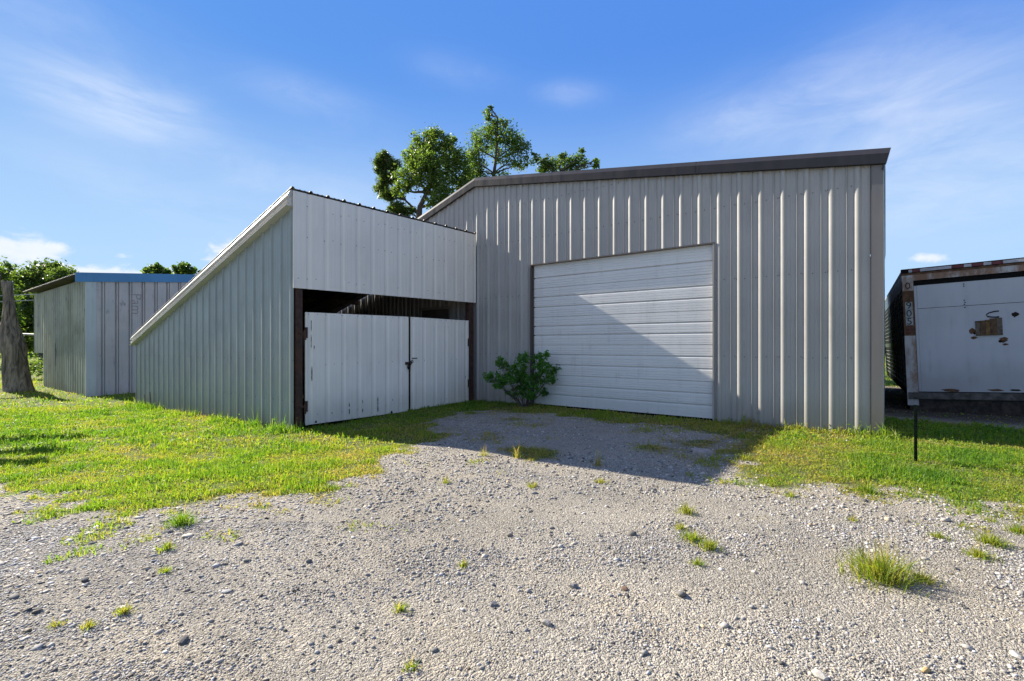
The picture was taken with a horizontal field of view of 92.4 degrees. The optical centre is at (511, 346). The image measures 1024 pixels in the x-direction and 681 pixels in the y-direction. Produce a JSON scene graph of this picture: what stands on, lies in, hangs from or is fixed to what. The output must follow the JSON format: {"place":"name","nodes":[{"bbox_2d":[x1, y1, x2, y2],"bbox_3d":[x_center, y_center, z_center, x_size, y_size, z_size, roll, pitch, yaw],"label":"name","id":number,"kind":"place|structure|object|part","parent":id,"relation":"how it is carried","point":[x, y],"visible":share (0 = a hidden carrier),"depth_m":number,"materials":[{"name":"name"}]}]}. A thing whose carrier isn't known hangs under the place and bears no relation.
{"place":"outdoors","nodes":[
{"label":"outdoors","id":0,"kind":"place"},
{"bbox_2d":[0,353,1023,680],"bbox_3d":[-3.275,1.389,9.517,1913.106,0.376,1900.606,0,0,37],"label":"ground","id":1,"kind":"structure","parent":0,"point":[578,505],"depth_m":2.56,"materials":[{"name":"grey gravel"}]},
{"bbox_2d":[0,256,28,331],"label":"thin tree","id":2,"kind":"object","parent":1,"relation":"on","point":[6,275],"visible":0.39,"depth_m":38.03,"materials":[{"name":"green plant"}]},
{"bbox_2d":[0,281,34,391],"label":"dead tree","id":3,"kind":"object","parent":1,"relation":"on","point":[15,373],"visible":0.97,"depth_m":17.03,"materials":[{"name":"grey wood"}]},
{"bbox_2d":[28,354,42,378],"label":"leafy shrub","id":4,"kind":"object","parent":1,"relation":"on","point":[36,365],"visible":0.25,"depth_m":22.76,"materials":[{"name":"green plant"}]},
{"bbox_2d":[0,257,78,360],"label":"dense tree","id":5,"kind":"object","parent":1,"relation":"on","point":[43,273],"visible":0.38,"depth_m":43.38,"materials":[{"name":"green plant"}]},
{"bbox_2d":[48,615,69,630],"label":"grass tuft","id":6,"kind":"object","parent":1,"relation":"on","point":[53,624],"visible":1,"depth_m":2.13,"materials":[{"name":"green plant"}]},
{"bbox_2d":[81,577,88,581],"bbox_3d":[-2.197,1.202,2.526,0.050,0.026,0.032,-4,2,37],"label":"rock","id":7,"kind":"object","parent":1,"relation":"on","point":[84,579],"visible":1,"depth_m":2.52,"materials":[{"name":"stone"}]},
{"bbox_2d":[79,616,103,631],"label":"grass tuft","id":8,"kind":"object","parent":1,"relation":"on","point":[90,623],"visible":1,"depth_m":2.12,"materials":[{"name":"green plant"}]},
{"bbox_2d":[22,272,196,396],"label":"storage shed","id":9,"kind":"structure","parent":1,"relation":"on","point":[87,325],"depth_m":16.17,"materials":[{"name":"metal"}]},
{"bbox_2d":[111,600,149,616],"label":"grass tuft","id":10,"kind":"object","parent":1,"relation":"on","point":[124,609],"visible":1,"depth_m":2.23,"materials":[{"name":"green plant"}]},
{"bbox_2d":[139,262,172,273],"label":"tree","id":11,"kind":"object","parent":1,"relation":"on","point":[156,268],"visible":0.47,"depth_m":47.69,"materials":[{"name":"green plant"}]},
{"bbox_2d":[152,539,179,553],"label":"grass tuft","id":12,"kind":"object","parent":1,"relation":"on","point":[167,546],"visible":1,"depth_m":2.92,"materials":[{"name":"green plant"}]},
{"bbox_2d":[156,564,177,574],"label":"grass tuft","id":13,"kind":"object","parent":1,"relation":"on","point":[166,570],"visible":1,"depth_m":2.63,"materials":[{"name":"green plant"}]},
{"bbox_2d":[152,503,212,530],"bbox_3d":[-2.258,1.147,3.394,0.515,0.182,0.444,0,0,37],"label":"grass tuft","id":14,"kind":"object","parent":1,"relation":"on","point":[180,521],"visible":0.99,"depth_m":3.36,"materials":[{"name":"green plant"}]},
{"bbox_2d":[178,635,188,644],"bbox_3d":[-1.347,1.206,2.015,0.036,0.023,0.053,5,2,-22],"label":"rock","id":15,"kind":"object","parent":1,"relation":"on","point":[183,639],"visible":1,"depth_m":2.00,"materials":[{"name":"stone"}]},
{"bbox_2d":[170,261,200,273],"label":"tree","id":16,"kind":"object","parent":1,"relation":"on","point":[183,267],"visible":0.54,"depth_m":47.63,"materials":[{"name":"green plant"}]},
{"bbox_2d":[129,186,475,429],"bbox_3d":[-5.132,-0.370,11.584,7.641,4.380,4.379,0,0,37],"label":"lean to shed","id":17,"kind":"object","parent":1,"relation":"on","point":[233,322],"visible":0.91,"depth_m":8.91,"materials":[{"name":"metal"}]},
{"bbox_2d":[371,148,416,216],"bbox_3d":[-6.758,-5.084,28.904,3.589,13.208,1.941,0,0,18],"label":"tree","id":18,"kind":"object","parent":1,"relation":"on","point":[383,162],"visible":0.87,"depth_m":28.82,"materials":[{"name":"green plant"}]},
{"bbox_2d":[392,599,412,612],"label":"grass tuft","id":19,"kind":"object","parent":1,"relation":"on","point":[401,608],"visible":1,"depth_m":2.29,"materials":[{"name":"green plant"}]},
{"bbox_2d":[400,652,421,672],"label":"grass tuft","id":20,"kind":"object","parent":1,"relation":"on","point":[407,666],"visible":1,"depth_m":1.86,"materials":[{"name":"green plant"}]},
{"bbox_2d":[387,123,477,218],"bbox_3d":[-4.283,-5.321,27.161,4.696,13.681,4.086,0,0,37],"label":"broadleaf tree","id":21,"kind":"object","parent":1,"relation":"on","point":[424,156],"visible":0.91,"depth_m":26.53,"materials":[{"name":"green plant"}]},
{"bbox_2d":[0,333,885,357],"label":"tree line","id":22,"kind":"object","parent":1,"relation":"on","point":[32,354],"depth_m":62.52,"materials":[{"name":"green plant"}]},
{"bbox_2d":[438,473,451,483],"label":"grass tuft","id":23,"kind":"object","parent":1,"relation":"on","point":[446,479],"visible":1,"depth_m":4.39,"materials":[{"name":"green plant"}]},
{"bbox_2d":[454,552,467,569],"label":"grass tuft","id":24,"kind":"object","parent":1,"relation":"on","point":[462,564],"visible":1,"depth_m":2.75,"materials":[{"name":"green plant"}]},
{"bbox_2d":[478,443,492,456],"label":"grass tuft","id":25,"kind":"object","parent":1,"relation":"on","point":[483,453],"visible":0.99,"depth_m":5.43,"materials":[{"name":"green plant"}]},
{"bbox_2d":[490,601,496,606],"bbox_3d":[-0.088,1.227,2.334,0.034,0.022,0.035,0,0,-9],"label":"rock","id":26,"kind":"object","parent":1,"relation":"on","point":[493,604],"visible":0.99,"depth_m":2.32,"materials":[{"name":"stone"}]},
{"bbox_2d":[460,104,534,179],"bbox_3d":[-0.759,-6.637,29.946,4.360,16.314,3.580,0,0,37],"label":"open tree","id":27,"kind":"object","parent":1,"relation":"on","point":[514,144],"visible":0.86,"depth_m":29.85,"materials":[{"name":"green plant"}]},
{"bbox_2d":[510,445,526,458],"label":"grass tuft","id":28,"kind":"object","parent":1,"relation":"on","point":[518,455],"visible":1,"depth_m":5.34,"materials":[{"name":"green plant"}]},
{"bbox_2d":[480,350,561,406],"bbox_3d":[0.183,0.659,9.691,1.614,1.195,0.650,0,0,-8],"label":"leafy shrub","id":29,"kind":"object","parent":1,"relation":"on","point":[522,388],"visible":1,"depth_m":9.65,"materials":[{"name":"green plant"}]},
{"bbox_2d":[526,477,537,487],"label":"grass tuft","id":30,"kind":"object","parent":1,"relation":"on","point":[530,485],"visible":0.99,"depth_m":4.24,"materials":[{"name":"green plant"}]},
{"bbox_2d":[541,619,550,626],"bbox_3d":[0.151,1.221,2.161,0.041,0.029,0.037,0,0,-3],"label":"rock","id":31,"kind":"object","parent":1,"relation":"on","point":[546,622],"visible":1,"depth_m":2.16,"materials":[{"name":"stone"}]},
{"bbox_2d":[530,147,599,172],"bbox_3d":[3.439,-5.314,30.779,4.361,13.667,3.613,0,0,20],"label":"round tree","id":32,"kind":"object","parent":1,"relation":"on","point":[546,166],"visible":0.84,"depth_m":29.97,"materials":[{"name":"green plant"}]},
{"bbox_2d":[569,583,577,588],"bbox_3d":[0.312,1.223,2.501,0.043,0.030,0.034,3,-5,-6],"label":"rock","id":33,"kind":"object","parent":1,"relation":"on","point":[574,585],"visible":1,"depth_m":2.49,"materials":[{"name":"stone"}]},
{"bbox_2d":[303,148,890,434],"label":"metal barn","id":34,"kind":"structure","parent":1,"relation":"on","point":[733,289],"depth_m":8.27,"materials":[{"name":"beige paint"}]},
{"bbox_2d":[534,245,711,420],"bbox_3d":[1.881,-0.211,9.116,3.578,2.902,0.046,0,0,37],"label":"roll up door","id":35,"kind":"structure","parent":34,"relation":"in","point":[630,333],"depth_m":8.90,"materials":[{"name":"white metal"}]},
{"bbox_2d":[590,449,606,466],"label":"grass tuft","id":36,"kind":"object","parent":1,"relation":"on","point":[597,463],"visible":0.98,"depth_m":4.96,"materials":[{"name":"green plant"}]},
{"bbox_2d":[592,476,614,484],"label":"grass tuft","id":37,"kind":"object","parent":1,"relation":"on","point":[600,480],"visible":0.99,"depth_m":4.35,"materials":[{"name":"green plant"}]},
{"bbox_2d":[669,518,688,531],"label":"grass tuft","id":38,"kind":"object","parent":1,"relation":"on","point":[680,526],"visible":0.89,"depth_m":3.24,"materials":[{"name":"green plant"}]},
{"bbox_2d":[670,501,697,515],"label":"grass tuft","id":39,"kind":"object","parent":1,"relation":"on","point":[686,509],"visible":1,"depth_m":3.55,"materials":[{"name":"green plant"}]},
{"bbox_2d":[672,523,706,544],"bbox_3d":[1.115,1.151,3.072,0.279,0.131,0.266,0,0,16],"label":"grass tuft","id":40,"kind":"object","parent":1,"relation":"on","point":[691,537],"visible":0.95,"depth_m":3.06,"materials":[{"name":"green plant"}]},
{"bbox_2d":[686,555,708,567],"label":"grass tuft","id":41,"kind":"object","parent":1,"relation":"on","point":[697,561],"visible":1,"depth_m":2.73,"materials":[{"name":"green plant"}]},
{"bbox_2d":[692,448,715,454],"bbox_3d":[2.190,1.206,5.599,0.263,0.050,0.175,0,0,27],"label":"stone slab","id":42,"kind":"object","parent":1,"relation":"on","point":[703,451],"depth_m":5.55,"materials":[{"name":"grey stone"}]},
{"bbox_2d":[694,533,726,553],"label":"grass tuft","id":43,"kind":"object","parent":1,"relation":"on","point":[710,545],"visible":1,"depth_m":2.93,"materials":[{"name":"green plant"}]},
{"bbox_2d":[783,489,798,499],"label":"grass tuft","id":44,"kind":"object","parent":1,"relation":"on","point":[789,494],"visible":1,"depth_m":3.97,"materials":[{"name":"green plant"}]},
{"bbox_2d":[812,668,828,680],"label":"rock","id":45,"kind":"object","parent":1,"relation":"on","point":[819,674],"visible":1,"depth_m":1.79,"materials":[{"name":"stone"}]},
{"bbox_2d":[844,515,858,521],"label":"grass tuft","id":46,"kind":"object","parent":1,"relation":"on","point":[852,518],"visible":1,"depth_m":3.42,"materials":[{"name":"green plant"}]},
{"bbox_2d":[843,478,883,497],"bbox_3d":[2.984,1.154,4.121,0.330,0.146,0.354,0,0,-17],"label":"grass tuft","id":47,"kind":"object","parent":1,"relation":"on","point":[869,489],"visible":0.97,"depth_m":4.09,"materials":[{"name":"green plant"}]},
{"bbox_2d":[823,521,971,601],"bbox_3d":[1.950,1.070,2.595,0.731,0.309,0.563,0,0,-24],"label":"grass tuft","id":48,"kind":"object","parent":1,"relation":"on","point":[882,570],"visible":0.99,"depth_m":2.55,"materials":[{"name":"green plant"}]},
{"bbox_2d":[914,405,916,460],"bbox_3d":[4.264,1.020,5.187,0.028,0.800,0.049,0,0,37],"label":"steel post","id":49,"kind":"object","parent":1,"relation":"on","point":[915,432],"visible":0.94,"depth_m":5.17,"materials":[{"name":"black metal"}]},
{"bbox_2d":[921,667,930,672],"bbox_3d":[1.542,1.208,1.830,0.038,0.022,0.025,4,-6,-19],"label":"rock","id":50,"kind":"object","parent":1,"relation":"on","point":[926,669],"visible":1,"depth_m":1.82,"materials":[{"name":"stone"}]},
{"bbox_2d":[908,566,945,588],"bbox_3d":[2.136,1.174,2.557,0.183,0.100,0.208,0,0,-34],"label":"grass tuft","id":51,"kind":"object","parent":1,"relation":"on","point":[931,582],"visible":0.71,"depth_m":2.54,"materials":[{"name":"green plant"}]},
{"bbox_2d":[923,529,955,541],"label":"grass tuft","id":52,"kind":"object","parent":1,"relation":"on","point":[935,535],"visible":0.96,"depth_m":3.11,"materials":[{"name":"green plant"}]},
{"bbox_2d":[885,257,1023,416],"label":"box trailer","id":53,"kind":"object","parent":1,"relation":"on","point":[954,338],"visible":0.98,"depth_m":8.93,"materials":[{"name":"white painted aluminium"},{"name":"rusty steel"},{"name":"rubber"}]},
{"bbox_3d":[8.525,-0.181,8.675,2.144,2.006,0.074,-3,-2,35],"label":"rear door","id":54,"kind":"part","parent":53,"relation":"part of","materials":[{"name":"white metal"}]},
{"bbox_2d":[959,541,1007,562],"bbox_3d":[2.697,1.164,2.831,0.202,0.107,0.221,0,0,-38],"label":"grass tuft","id":55,"kind":"object","parent":1,"relation":"on","point":[977,553],"visible":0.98,"depth_m":2.83,"materials":[{"name":"green plant"}]},
{"bbox_2d":[978,514,998,522],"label":"grass tuft","id":56,"kind":"object","parent":1,"relation":"on","point":[989,520],"visible":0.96,"depth_m":3.42,"materials":[{"name":"green plant"}]},
{"bbox_2d":[961,522,1021,549],"bbox_3d":[2.939,1.155,3.016,0.251,0.144,0.356,0,0,8],"label":"grass tuft","id":57,"kind":"object","parent":1,"relation":"on","point":[993,540],"visible":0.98,"depth_m":3.01,"materials":[{"name":"green plant"}]},
{"bbox_2d":[1002,518,1023,535],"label":"grass tuft","id":58,"kind":"object","parent":1,"relation":"on","point":[1019,529],"visible":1,"depth_m":3.22,"materials":[{"name":"green plant"}]},
{"bbox_2d":[1009,650,1023,659],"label":"rock","id":59,"kind":"object","parent":1,"relation":"on","point":[1013,653],"visible":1,"depth_m":1.92,"materials":[{"name":"stone"}]},
{"bbox_2d":[0,356,1023,564],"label":"grass","id":60,"kind":"structure","parent":0,"point":[867,462],"depth_m":5.70,"materials":[{"name":"green plant"}]},
{"bbox_2d":[0,0,1023,297],"label":"sky","id":61,"kind":"structure","parent":0,"point":[135,135],"materials":[{"name":"blue"}]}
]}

